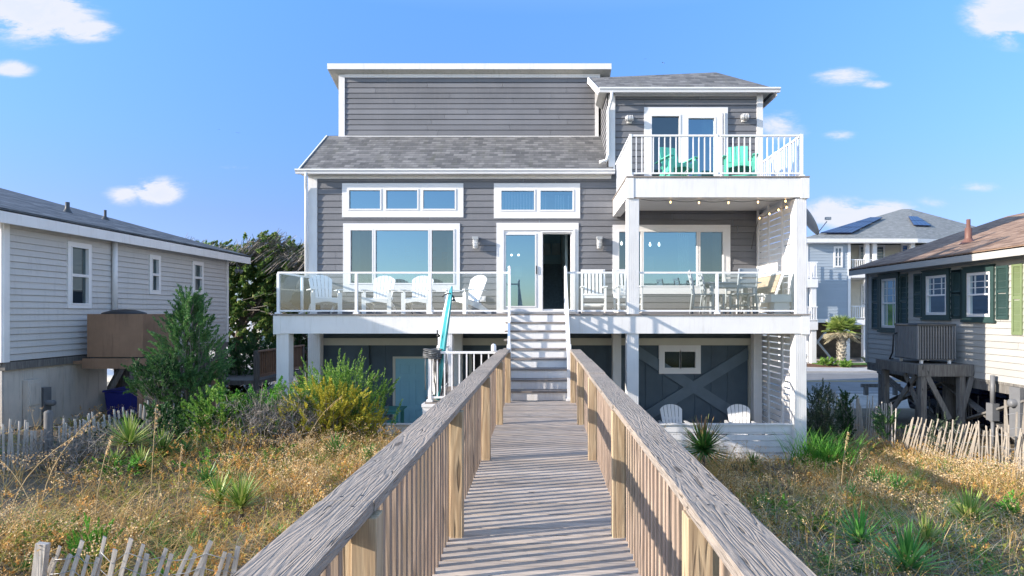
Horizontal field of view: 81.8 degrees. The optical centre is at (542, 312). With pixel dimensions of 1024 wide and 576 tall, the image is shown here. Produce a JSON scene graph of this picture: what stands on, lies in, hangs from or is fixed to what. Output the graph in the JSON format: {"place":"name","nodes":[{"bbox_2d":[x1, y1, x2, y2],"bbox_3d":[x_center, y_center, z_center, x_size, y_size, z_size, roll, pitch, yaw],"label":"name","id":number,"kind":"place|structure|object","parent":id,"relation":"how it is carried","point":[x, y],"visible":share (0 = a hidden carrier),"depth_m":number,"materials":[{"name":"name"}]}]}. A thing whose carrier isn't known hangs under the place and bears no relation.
{"place":"outdoors","nodes":[
{"label":"outdoors","id":0,"kind":"place"},
{"bbox_2d":[0,393,1023,575],"bbox_3d":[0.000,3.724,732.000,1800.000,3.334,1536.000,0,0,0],"label":"ground","id":1,"kind":"structure","parent":0,"point":[906,416],"depth_m":7.29,"materials":[{"name":"beige plant"}]},
{"bbox_2d":[31,541,50,575],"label":"fence post","id":2,"kind":"object","parent":1,"relation":"on","point":[40,565],"visible":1,"depth_m":4.43,"materials":[{"name":"wood"}]},
{"bbox_2d":[11,515,99,552],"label":"leafy plant","id":3,"kind":"object","parent":1,"relation":"on","point":[55,544],"visible":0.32,"depth_m":5.89,"materials":[{"name":"plant"}]},
{"bbox_2d":[61,513,124,573],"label":"leafy plant","id":4,"kind":"object","parent":1,"relation":"on","point":[90,538],"visible":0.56,"depth_m":5.33,"materials":[{"name":"green plant"}]},
{"bbox_2d":[0,412,200,482],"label":"dead shrub","id":5,"kind":"object","parent":1,"relation":"on","point":[71,448],"visible":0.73,"depth_m":8.54,"materials":[{"name":"plant"}]},
{"bbox_2d":[0,400,213,473],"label":"lath fence","id":6,"kind":"object","parent":1,"relation":"on","point":[48,419],"visible":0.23,"depth_m":8.71,"materials":[{"name":"grey wood"}]},
{"bbox_2d":[102,386,136,416],"bbox_3d":[-9.624,2.274,13.714,0.660,1.048,0.767,0,0,0],"label":"wheelie bin","id":7,"kind":"object","parent":1,"relation":"on","point":[114,397],"visible":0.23,"depth_m":13.38,"materials":[{"name":"blue plastic"}]},
{"bbox_2d":[82,453,162,483],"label":"leafy plant","id":8,"kind":"object","parent":1,"relation":"on","point":[132,460],"visible":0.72,"depth_m":8.13,"materials":[{"name":"plant"}]},
{"bbox_2d":[90,411,157,464],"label":"yucca","id":9,"kind":"object","parent":1,"relation":"on","point":[129,435],"visible":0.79,"depth_m":8.73,"materials":[{"name":"green plant"}]},
{"bbox_2d":[0,188,250,432],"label":"cottage","id":10,"kind":"structure","parent":1,"relation":"on","point":[65,269],"depth_m":12.64,"materials":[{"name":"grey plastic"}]},
{"bbox_2d":[66,241,91,307],"bbox_3d":[-10.025,-0.805,12.717,0.150,1.410,0.644,0,0,0],"label":"window","id":11,"kind":"structure","parent":10,"relation":"in","point":[79,257],"depth_m":12.74,"materials":[{"name":"plastic"}]},
{"bbox_2d":[148,254,160,294],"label":"window","id":12,"kind":"structure","parent":10,"relation":"in","point":[154,284],"depth_m":15.23,"materials":[{"name":"plastic"}]},
{"bbox_2d":[191,261,203,293],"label":"window","id":13,"kind":"structure","parent":10,"relation":"in","point":[197,274],"depth_m":17.14,"materials":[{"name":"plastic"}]},
{"bbox_2d":[47,536,240,575],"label":"lath fence","id":14,"kind":"object","parent":1,"relation":"on","point":[200,567],"visible":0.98,"depth_m":4.57,"materials":[{"name":"grey wood"}]},
{"bbox_2d":[73,314,217,422],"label":"screened platform","id":15,"kind":"structure","parent":1,"relation":"on","point":[118,335],"depth_m":12.54,"materials":[{"name":"brown wood"}]},
{"bbox_2d":[99,400,205,448],"bbox_3d":[-6.685,1.971,10.089,1.333,0.943,1.565,0,0,21],"label":"leafy bush","id":16,"kind":"object","parent":1,"relation":"on","point":[165,416],"visible":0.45,"depth_m":10.15,"materials":[{"name":"green plant"}]},
{"bbox_2d":[120,352,202,414],"bbox_3d":[-7.370,1.365,11.402,1.419,1.219,1.304,0,0,-22],"label":"cedar shrub","id":17,"kind":"object","parent":1,"relation":"on","point":[150,368],"visible":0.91,"depth_m":11.27,"materials":[{"name":"green plant"}]},
{"bbox_2d":[140,425,188,456],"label":"yucca","id":18,"kind":"object","parent":1,"relation":"on","point":[163,443],"visible":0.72,"depth_m":8.95,"materials":[{"name":"green plant"}]},
{"bbox_2d":[138,283,235,432],"bbox_3d":[-7.156,1.119,11.970,1.517,3.462,1.959,0,0,18],"label":"cedar tree","id":19,"kind":"object","parent":1,"relation":"on","point":[188,307],"visible":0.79,"depth_m":11.79,"materials":[{"name":"green plant"}]},
{"bbox_2d":[144,410,232,448],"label":"leafy bush","id":20,"kind":"object","parent":1,"relation":"on","point":[180,427],"visible":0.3,"depth_m":9.75,"materials":[{"name":"green plant"}]},
{"bbox_2d":[168,448,242,475],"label":"leafy plant","id":21,"kind":"object","parent":1,"relation":"on","point":[201,456],"visible":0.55,"depth_m":8.60,"materials":[{"name":"plant"}]},
{"bbox_2d":[173,422,255,450],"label":"leafy bush","id":22,"kind":"object","parent":1,"relation":"on","point":[209,440],"visible":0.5,"depth_m":9.50,"materials":[{"name":"plant"}]},
{"bbox_2d":[194,470,243,514],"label":"yucca","id":23,"kind":"object","parent":1,"relation":"on","point":[217,485],"visible":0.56,"depth_m":6.65,"materials":[{"name":"green plant"}]},
{"bbox_2d":[178,379,272,444],"bbox_3d":[-5.455,1.731,10.216,1.411,1.242,1.846,0,0,-43],"label":"leafy bush","id":24,"kind":"object","parent":1,"relation":"on","point":[209,410],"visible":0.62,"depth_m":9.93,"materials":[{"name":"green plant"}]},
{"bbox_2d":[204,472,271,524],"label":"yucca","id":25,"kind":"object","parent":1,"relation":"on","point":[242,489],"visible":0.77,"depth_m":6.40,"materials":[{"name":"green plant"}]},
{"bbox_2d":[210,337,268,397],"bbox_3d":[-10.640,2.038,20.308,1.851,2.821,1.684,0,0,8],"label":"evergreen tree","id":26,"kind":"object","parent":1,"relation":"on","point":[238,363],"visible":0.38,"depth_m":20.29,"materials":[{"name":"green plant"}]},
{"bbox_2d":[193,415,291,449],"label":"leafy bush","id":27,"kind":"object","parent":1,"relation":"on","point":[239,435],"visible":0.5,"depth_m":9.66,"materials":[{"name":"plant"}]},
{"bbox_2d":[185,229,307,390],"bbox_3d":[-11.598,0.019,25.041,8.024,7.076,5.018,0,0,0],"label":"windswept tree","id":28,"kind":"object","parent":1,"relation":"on","point":[266,252],"visible":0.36,"depth_m":23.75,"materials":[{"name":"green plant"}]},
{"bbox_2d":[213,375,305,442],"bbox_3d":[-5.094,1.812,10.625,1.696,1.327,1.745,0,0,0],"label":"leafy bush","id":29,"kind":"object","parent":1,"relation":"on","point":[278,384],"visible":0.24,"depth_m":10.43,"materials":[{"name":"green plant"}]},
{"bbox_2d":[226,331,295,395],"bbox_3d":[-10.419,2.163,22.170,2.818,2.978,2.800,0,0,-39],"label":"evergreen tree","id":30,"kind":"object","parent":1,"relation":"on","point":[256,345],"visible":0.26,"depth_m":21.80,"materials":[{"name":"plant"}]},
{"bbox_2d":[206,379,342,455],"bbox_3d":[-4.507,1.771,10.082,2.163,1.298,2.229,0,0,-30],"label":"dead shrub","id":31,"kind":"object","parent":1,"relation":"on","point":[272,417],"visible":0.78,"depth_m":9.72,"materials":[{"name":"plant"}]},
{"bbox_2d":[241,439,308,466],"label":"leafy plant","id":32,"kind":"object","parent":1,"relation":"on","point":[265,452],"visible":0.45,"depth_m":9.00,"materials":[{"name":"plant"}]},
{"bbox_2d":[266,375,378,443],"bbox_3d":[-3.868,1.721,10.295,1.757,1.313,1.665,0,0,-26],"label":"yellow bush","id":33,"kind":"object","parent":1,"relation":"on","point":[344,403],"visible":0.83,"depth_m":10.11,"materials":[{"name":"plant"}]},
{"bbox_2d":[265,348,402,442],"bbox_3d":[-3.654,1.590,11.107,2.156,1.891,2.458,0,0,0],"label":"bayberry bush","id":34,"kind":"object","parent":1,"relation":"on","point":[337,374],"visible":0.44,"depth_m":10.85,"materials":[{"name":"green plant"}]},
{"bbox_2d":[336,396,388,446],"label":"yellow bush","id":35,"kind":"object","parent":1,"relation":"on","point":[371,421],"visible":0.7,"depth_m":10.48,"materials":[{"name":"plant"}]},
{"bbox_2d":[421,344,496,414],"bbox_3d":[-1.419,1.795,11.455,1.398,2.510,2.260,0,0,0],"label":"side landing","id":36,"kind":"object","parent":1,"relation":"on","point":[429,403],"visible":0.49,"depth_m":10.38,"materials":[{"name":"white wood"}]},
{"bbox_2d":[423,348,447,395],"bbox_3d":[-1.890,1.071,10.446,0.449,0.896,0.242,0,0,-23],"label":"garden hose","id":37,"kind":"object","parent":36,"relation":"hanging from","point":[433,355],"visible":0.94,"depth_m":10.48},
{"bbox_2d":[433,286,455,399],"bbox_3d":[-1.805,0.534,10.649,0.472,2.042,0.311,0,0,42],"label":"surfboard shower","id":38,"kind":"object","parent":36,"relation":"on","point":[442,336],"visible":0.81,"depth_m":10.53,"materials":[{"name":"teal plastic"}]},
{"bbox_2d":[0,404,1023,575],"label":"dry wildflower heads","id":39,"kind":"object","parent":1,"relation":"on","point":[719,463],"visible":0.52,"depth_m":8.05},
{"bbox_2d":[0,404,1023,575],"bbox_3d":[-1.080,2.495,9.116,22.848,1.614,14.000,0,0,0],"label":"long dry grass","id":40,"kind":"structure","parent":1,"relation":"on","point":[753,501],"depth_m":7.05,"materials":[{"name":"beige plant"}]},
{"bbox_2d":[0,407,1023,575],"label":"dry wildflower stems","id":41,"kind":"object","parent":1,"relation":"on","point":[281,492],"visible":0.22,"depth_m":7.91,"materials":[{"name":"brown plant"}]},
{"bbox_2d":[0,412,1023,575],"bbox_3d":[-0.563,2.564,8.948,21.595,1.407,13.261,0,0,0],"label":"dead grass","id":42,"kind":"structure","parent":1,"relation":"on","point":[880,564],"depth_m":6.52,"materials":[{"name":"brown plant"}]},
{"bbox_2d":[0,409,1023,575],"bbox_3d":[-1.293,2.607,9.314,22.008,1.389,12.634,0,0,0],"label":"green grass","id":43,"kind":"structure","parent":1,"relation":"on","point":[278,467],"depth_m":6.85,"materials":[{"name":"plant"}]},
{"bbox_2d":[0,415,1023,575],"bbox_3d":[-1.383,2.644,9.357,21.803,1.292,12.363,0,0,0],"label":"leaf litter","id":44,"kind":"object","parent":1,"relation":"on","point":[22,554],"visible":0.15,"depth_m":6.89,"materials":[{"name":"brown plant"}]},
{"bbox_2d":[231,349,816,575],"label":"boardwalk","id":45,"kind":"structure","parent":1,"relation":"on","point":[477,472],"depth_m":3.65,"materials":[{"name":"brown wood"}]},
{"bbox_2d":[503,266,570,400],"bbox_3d":[-0.121,0.366,11.642,1.318,2.788,2.383,0,0,0],"label":"deck stair","id":46,"kind":"object","parent":45,"relation":"on","point":[539,346],"visible":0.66,"depth_m":11.47,"materials":[{"name":"white paint"}]},
{"bbox_2d":[295,63,780,434],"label":"beach house","id":47,"kind":"structure","parent":1,"relation":"on","point":[423,167],"depth_m":15.40,"materials":[{"name":"grey wood"}]},
{"bbox_2d":[343,223,459,291],"bbox_3d":[-3.674,-1.442,15.418,3.041,1.788,0.125,0,0,0],"label":"window","id":48,"kind":"structure","parent":47,"relation":"in","point":[359,239],"depth_m":15.37,"materials":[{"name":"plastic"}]},
{"bbox_2d":[342,183,463,216],"bbox_3d":[-3.641,-2.936,15.418,3.158,0.887,0.125,0,0,0],"label":"window","id":49,"kind":"structure","parent":47,"relation":"in","point":[383,188],"depth_m":15.37,"materials":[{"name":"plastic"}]},
{"bbox_2d":[393,357,427,434],"bbox_3d":[-3.380,2.158,15.395,1.044,2.045,0.110,0,0,0],"label":"door","id":50,"kind":"structure","parent":47,"relation":"in","point":[410,387],"depth_m":15.40,"materials":[{"name":"teal wood"}]},
{"bbox_2d":[494,183,579,217],"bbox_3d":[-0.144,-2.923,15.418,2.245,0.914,0.125,0,0,0],"label":"window","id":51,"kind":"structure","parent":47,"relation":"in","point":[537,188],"depth_m":15.37,"materials":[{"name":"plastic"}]},
{"bbox_2d":[496,223,578,313],"bbox_3d":[-0.131,-1.168,15.403,2.140,2.362,0.155,0,0,0],"label":"sliding door","id":52,"kind":"structure","parent":47,"relation":"in","point":[502,229],"depth_m":15.37,"materials":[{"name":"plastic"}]},
{"bbox_2d":[612,225,729,293],"bbox_3d":[3.361,-1.396,15.418,3.067,1.801,0.125,0,0,0],"label":"window","id":53,"kind":"structure","parent":47,"relation":"in","point":[712,241],"depth_m":15.37,"materials":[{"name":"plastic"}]},
{"bbox_2d":[658,345,700,373],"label":"window","id":54,"kind":"structure","parent":47,"relation":"in","point":[683,359],"depth_m":15.32,"materials":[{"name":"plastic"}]},
{"bbox_2d":[644,107,727,175],"bbox_3d":[3.739,-4.157,15.395,2.179,2.414,0.170,0,0,0],"label":"balcony door","id":55,"kind":"structure","parent":47,"relation":"in","point":[657,120],"depth_m":15.37,"materials":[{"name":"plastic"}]},
{"bbox_2d":[272,272,810,459],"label":"raised deck","id":56,"kind":"structure","parent":1,"relation":"on","point":[293,295],"depth_m":12.79,"materials":[{"name":"white wood"}]},
{"bbox_2d":[306,275,342,313],"bbox_3d":[-5.221,-0.455,14.046,0.760,0.955,1.019,0,0,-30],"label":"adirondack chair","id":57,"kind":"object","parent":56,"relation":"on","point":[323,298],"visible":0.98,"depth_m":14.19,"materials":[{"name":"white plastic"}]},
{"bbox_2d":[360,276,396,313],"bbox_3d":[-3.915,-0.455,14.310,0.760,0.955,1.019,0,0,-2],"label":"adirondack chair","id":58,"kind":"object","parent":56,"relation":"on","point":[382,298],"visible":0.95,"depth_m":14.48,"materials":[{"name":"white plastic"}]},
{"bbox_2d":[400,276,435,313],"bbox_3d":[-2.972,-0.455,14.310,0.760,0.955,1.019,0,0,0],"label":"adirondack chair","id":59,"kind":"object","parent":56,"relation":"on","point":[423,291],"visible":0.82,"depth_m":14.47,"materials":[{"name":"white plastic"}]},
{"bbox_2d":[443,275,490,313],"bbox_3d":[-1.775,-0.455,14.189,0.760,0.955,1.019,0,0,36],"label":"adirondack chair","id":60,"kind":"object","parent":56,"relation":"on","point":[472,294],"visible":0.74,"depth_m":14.25,"materials":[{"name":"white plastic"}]},
{"bbox_2d":[580,269,607,312],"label":"rocking chair","id":61,"kind":"object","parent":56,"relation":"on","point":[597,295],"visible":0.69,"depth_m":14.25,"materials":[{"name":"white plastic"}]},
{"bbox_2d":[612,269,644,312],"bbox_3d":[2.011,-0.526,13.940,0.640,1.069,0.931,0,0,-4],"label":"rocking chair","id":62,"kind":"object","parent":56,"relation":"on","point":[619,295],"visible":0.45,"depth_m":14.12,"materials":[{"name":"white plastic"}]},
{"bbox_2d":[612,134,809,313],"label":"balcony","id":63,"kind":"structure","parent":56,"relation":"on","point":[632,191],"depth_m":12.80,"materials":[{"name":"white wood"}]},
{"bbox_2d":[654,147,697,175],"bbox_3d":[3.142,-3.487,13.910,0.790,1.052,0.852,0,0,-16],"label":"balcony chair","id":64,"kind":"object","parent":63,"relation":"on","point":[667,162],"visible":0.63,"depth_m":13.82,"materials":[{"name":"teal plastic"}]},
{"bbox_2d":[722,146,757,175],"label":"balcony chair","id":65,"kind":"object","parent":63,"relation":"on","point":[741,161],"visible":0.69,"depth_m":13.78,"materials":[{"name":"teal plastic"}]},
{"bbox_2d":[698,282,760,313],"bbox_3d":[4.457,-0.350,14.101,1.240,0.745,0.841,0,0,0],"label":"dining table","id":66,"kind":"object","parent":56,"relation":"on","point":[722,285],"visible":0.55,"depth_m":13.76,"materials":[{"name":"grey plastic"}]},
{"bbox_2d":[729,268,758,313],"bbox_3d":[4.540,-0.481,13.305,0.470,1.010,0.570,0,0,-4],"label":"dining chair","id":67,"kind":"object","parent":56,"relation":"on","point":[731,305],"visible":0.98,"depth_m":13.10,"materials":[{"name":"grey plastic"}]},
{"bbox_2d":[735,274,783,313],"bbox_3d":[5.175,-0.448,14.150,0.650,0.940,1.510,0,0,0],"label":"lounge chair","id":68,"kind":"object","parent":56,"relation":"on","point":[769,282],"visible":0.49,"depth_m":13.90,"materials":[{"name":"fabric"}]},
{"bbox_2d":[757,199,792,313],"bbox_3d":[5.595,-1.319,14.205,0.050,2.679,2.290,0,0,0],"label":"slat screen","id":69,"kind":"object","parent":56,"relation":"on","point":[781,250],"visible":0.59,"depth_m":14.18,"materials":[{"name":"white paint"}]},
{"bbox_2d":[764,294,791,313],"bbox_3d":[5.291,-0.194,13.170,0.550,0.432,0.410,0,0,0],"label":"side table","id":70,"kind":"object","parent":56,"relation":"on","point":[779,301],"visible":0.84,"depth_m":13.03,"materials":[{"name":"white plastic"}]},
{"bbox_2d":[676,415,735,466],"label":"yucca","id":71,"kind":"object","parent":1,"relation":"on","point":[704,443],"visible":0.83,"depth_m":10.12,"materials":[{"name":"green plant"}]},
{"bbox_2d":[659,423,794,460],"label":"patio wall","id":72,"kind":"structure","parent":1,"relation":"on","point":[759,441],"depth_m":12.92,"materials":[{"name":"white paint"}]},
{"bbox_2d":[743,493,800,522],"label":"leafy plant","id":73,"kind":"object","parent":1,"relation":"on","point":[780,503],"visible":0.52,"depth_m":7.57,"materials":[{"name":"plant"}]},
{"bbox_2d":[759,459,818,483],"bbox_3d":[4.465,2.938,10.697,0.882,0.580,0.963,0,0,0],"label":"dry brush","id":74,"kind":"object","parent":1,"relation":"on","point":[786,465],"visible":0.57,"depth_m":10.62,"materials":[{"name":"grey plant"}]},
{"bbox_2d":[762,423,881,476],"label":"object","id":75,"kind":"object","parent":1,"relation":"on","point":[822,452],"visible":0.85,"depth_m":11.73,"materials":[{"name":"green plant"}]},
{"bbox_2d":[793,508,852,544],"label":"leafy plant","id":76,"kind":"object","parent":1,"relation":"on","point":[800,517],"visible":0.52,"depth_m":6.61,"materials":[{"name":"plant"}]},
{"bbox_2d":[807,378,843,444],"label":"wax myrtle","id":77,"kind":"object","parent":1,"relation":"on","point":[822,419],"visible":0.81,"depth_m":13.92,"materials":[{"name":"green plant"}]},
{"bbox_2d":[832,386,858,443],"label":"cedar shrub","id":78,"kind":"object","parent":1,"relation":"on","point":[847,420],"visible":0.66,"depth_m":14.46,"materials":[{"name":"plant"}]},
{"bbox_2d":[821,497,894,549],"bbox_3d":[3.202,2.109,6.014,0.735,0.478,0.633,0,0,38],"label":"yucca","id":79,"kind":"object","parent":1,"relation":"on","point":[858,529],"visible":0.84,"depth_m":6.00,"materials":[{"name":"green plant"}]},
{"bbox_2d":[822,388,896,449],"bbox_3d":[7.994,2.799,15.152,0.180,1.563,3.786,0,0,1],"label":"lath fence","id":80,"kind":"object","parent":1,"relation":"on","point":[858,408],"visible":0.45,"depth_m":14.41,"materials":[{"name":"wood"}]},
{"bbox_2d":[870,406,914,442],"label":"cedar shrub","id":81,"kind":"object","parent":1,"relation":"on","point":[879,420],"visible":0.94,"depth_m":13.58,"materials":[{"name":"plant"}]},
{"bbox_2d":[861,518,953,575],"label":"yucca","id":82,"kind":"object","parent":1,"relation":"on","point":[907,546],"visible":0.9,"depth_m":5.29,"materials":[{"name":"green plant"}]},
{"bbox_2d":[892,509,952,552],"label":"yucca","id":83,"kind":"object","parent":1,"relation":"on","point":[935,533],"visible":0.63,"depth_m":6.05,"materials":[{"name":"green plant"}]},
{"bbox_2d":[876,359,973,442],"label":"cooling platform","id":84,"kind":"structure","parent":1,"relation":"on","point":[924,372],"depth_m":14.50,"materials":[{"name":"brown wood"}]},
{"bbox_2d":[889,323,955,363],"bbox_3d":[9.755,0.766,15.239,1.130,1.000,1.078,0,0,0],"label":"outdoor condenser","id":85,"kind":"object","parent":84,"relation":"on","point":[920,342],"visible":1,"depth_m":14.75,"materials":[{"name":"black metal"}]},
{"bbox_2d":[849,213,1023,447],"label":"cottage","id":86,"kind":"structure","parent":1,"relation":"on","point":[968,281],"depth_m":14.96,"materials":[{"name":"beige"}]},
{"bbox_2d":[877,272,899,332],"bbox_3d":[10.620,-0.310,18.019,0.200,1.800,1.104,0,0,0],"label":"window","id":87,"kind":"structure","parent":86,"relation":"in","point":[888,283],"depth_m":18.09,"materials":[{"name":"plastic"}]},
{"bbox_2d":[920,268,950,319],"bbox_3d":[10.620,-0.490,15.855,0.200,1.360,1.164,0,0,0],"label":"window","id":88,"kind":"structure","parent":86,"relation":"in","point":[936,286],"depth_m":15.86,"materials":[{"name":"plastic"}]},
{"bbox_2d":[960,264,996,322],"bbox_3d":[10.620,-0.460,14.314,0.200,1.380,1.102,0,0,0],"label":"window","id":89,"kind":"structure","parent":86,"relation":"in","point":[978,282],"depth_m":14.33,"materials":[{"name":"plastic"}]},
{"bbox_2d":[925,411,971,460],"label":"juniper shrub","id":90,"kind":"object","parent":1,"relation":"on","point":[943,425],"visible":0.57,"depth_m":11.96,"materials":[{"name":"plant"}]},
{"bbox_2d":[908,381,1014,442],"bbox_3d":[12.160,2.390,15.601,1.894,1.650,4.580,0,0,-7],"label":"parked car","id":91,"kind":"object","parent":1,"relation":"on","point":[984,396],"visible":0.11,"depth_m":15.30,"materials":[{"name":"black paint"}]},
{"bbox_2d":[900,417,1023,479],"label":"lath fence","id":92,"kind":"object","parent":1,"relation":"on","point":[988,446],"visible":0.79,"depth_m":11.16,"materials":[{"name":"beige wood"}]},
{"bbox_2d":[933,486,1004,534],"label":"yucca","id":93,"kind":"object","parent":1,"relation":"on","point":[965,505],"visible":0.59,"depth_m":7.09,"materials":[{"name":"green plant"}]},
{"bbox_2d":[984,489,1023,532],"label":"leafy bush","id":94,"kind":"object","parent":1,"relation":"on","point":[1009,506],"visible":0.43,"depth_m":7.36,"materials":[{"name":"plant"}]},
{"bbox_2d":[1004,400,1023,465],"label":"lath fence","id":95,"kind":"object","parent":1,"relation":"on","point":[1006,419],"visible":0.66,"depth_m":11.36,"materials":[{"name":"wood"}]},
{"bbox_2d":[0,0,1023,251],"label":"sky","id":96,"kind":"structure","parent":0,"point":[196,119],"materials":[{"name":"blue"}]},
{"bbox_2d":[155,394,909,407],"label":"parking gravel","id":97,"kind":"structure","parent":0,"point":[863,402],"depth_m":22.23,"materials":[{"name":"gravel"}]},
{"bbox_2d":[148,345,304,393],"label":"back deck","id":98,"kind":"structure","parent":97,"relation":"on","point":[259,376],"depth_m":19.42,"materials":[{"name":"brown wood"}]},
{"bbox_2d":[161,372,910,392],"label":"road","id":99,"kind":"structure","parent":0,"point":[850,382],"depth_m":28.65,"materials":[{"name":"grey asphalt"}]},
{"bbox_2d":[209,351,866,367],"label":"gravel","id":100,"kind":"structure","parent":0,"point":[856,360],"depth_m":39.69,"materials":[{"name":"gravel"}]},
{"bbox_2d":[807,363,866,366],"bbox_3d":[18.760,3.320,37.498,6.119,0.001,2.589,0,0,0],"label":"mulch bed","id":101,"kind":"object","parent":100,"relation":"on","point":[812,365],"visible":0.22,"depth_m":37.31,"materials":[{"name":"soil"}]},
{"bbox_2d":[822,315,861,365],"bbox_3d":[18.730,1.735,36.875,2.506,3.430,2.478,0,0,0],"label":"palm tree","id":102,"kind":"object","parent":101,"relation":"on","point":[839,325],"visible":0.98,"depth_m":36.66,"materials":[{"name":"green plant"}]},
{"bbox_2d":[298,368,876,371],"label":"pavement","id":103,"kind":"structure","parent":0,"point":[837,370],"depth_m":33.35,"materials":[{"name":"concrete"}]},
{"bbox_2d":[763,248,817,362],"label":"white porch house","id":104,"kind":"structure","parent":0,"point":[812,283],"depth_m":39.10,"materials":[{"name":"paint"}]},
{"bbox_2d":[778,209,975,361],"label":"blue beach house","id":105,"kind":"structure","parent":0,"point":[840,291],"depth_m":40.08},
{"bbox_2d":[821,217,882,232],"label":"solar panel","id":106,"kind":"object","parent":105,"relation":"on","point":[853,227],"visible":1,"depth_m":41.47,"materials":[{"name":"glass"}]},
{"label":"patio slab","id":107,"kind":"structure","parent":0,"visible":0},
{"bbox_2d":[658,404,694,434],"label":"adirondack chair","id":108,"kind":"object","parent":107,"relation":"on","point":[668,417],"visible":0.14,"depth_m":14.31,"materials":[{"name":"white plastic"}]},
{"bbox_2d":[724,404,758,434],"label":"adirondack chair","id":109,"kind":"object","parent":107,"relation":"on","point":[738,418],"visible":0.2,"depth_m":14.29,"materials":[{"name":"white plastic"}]},
{"bbox_2d":[762,334,789,434],"bbox_3d":[5.595,1.792,14.205,0.050,2.765,2.290,0,0,0],"label":"slat screen","id":110,"kind":"object","parent":107,"relation":"on","point":[782,352],"visible":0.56,"depth_m":14.17,"materials":[{"name":"white paint"}]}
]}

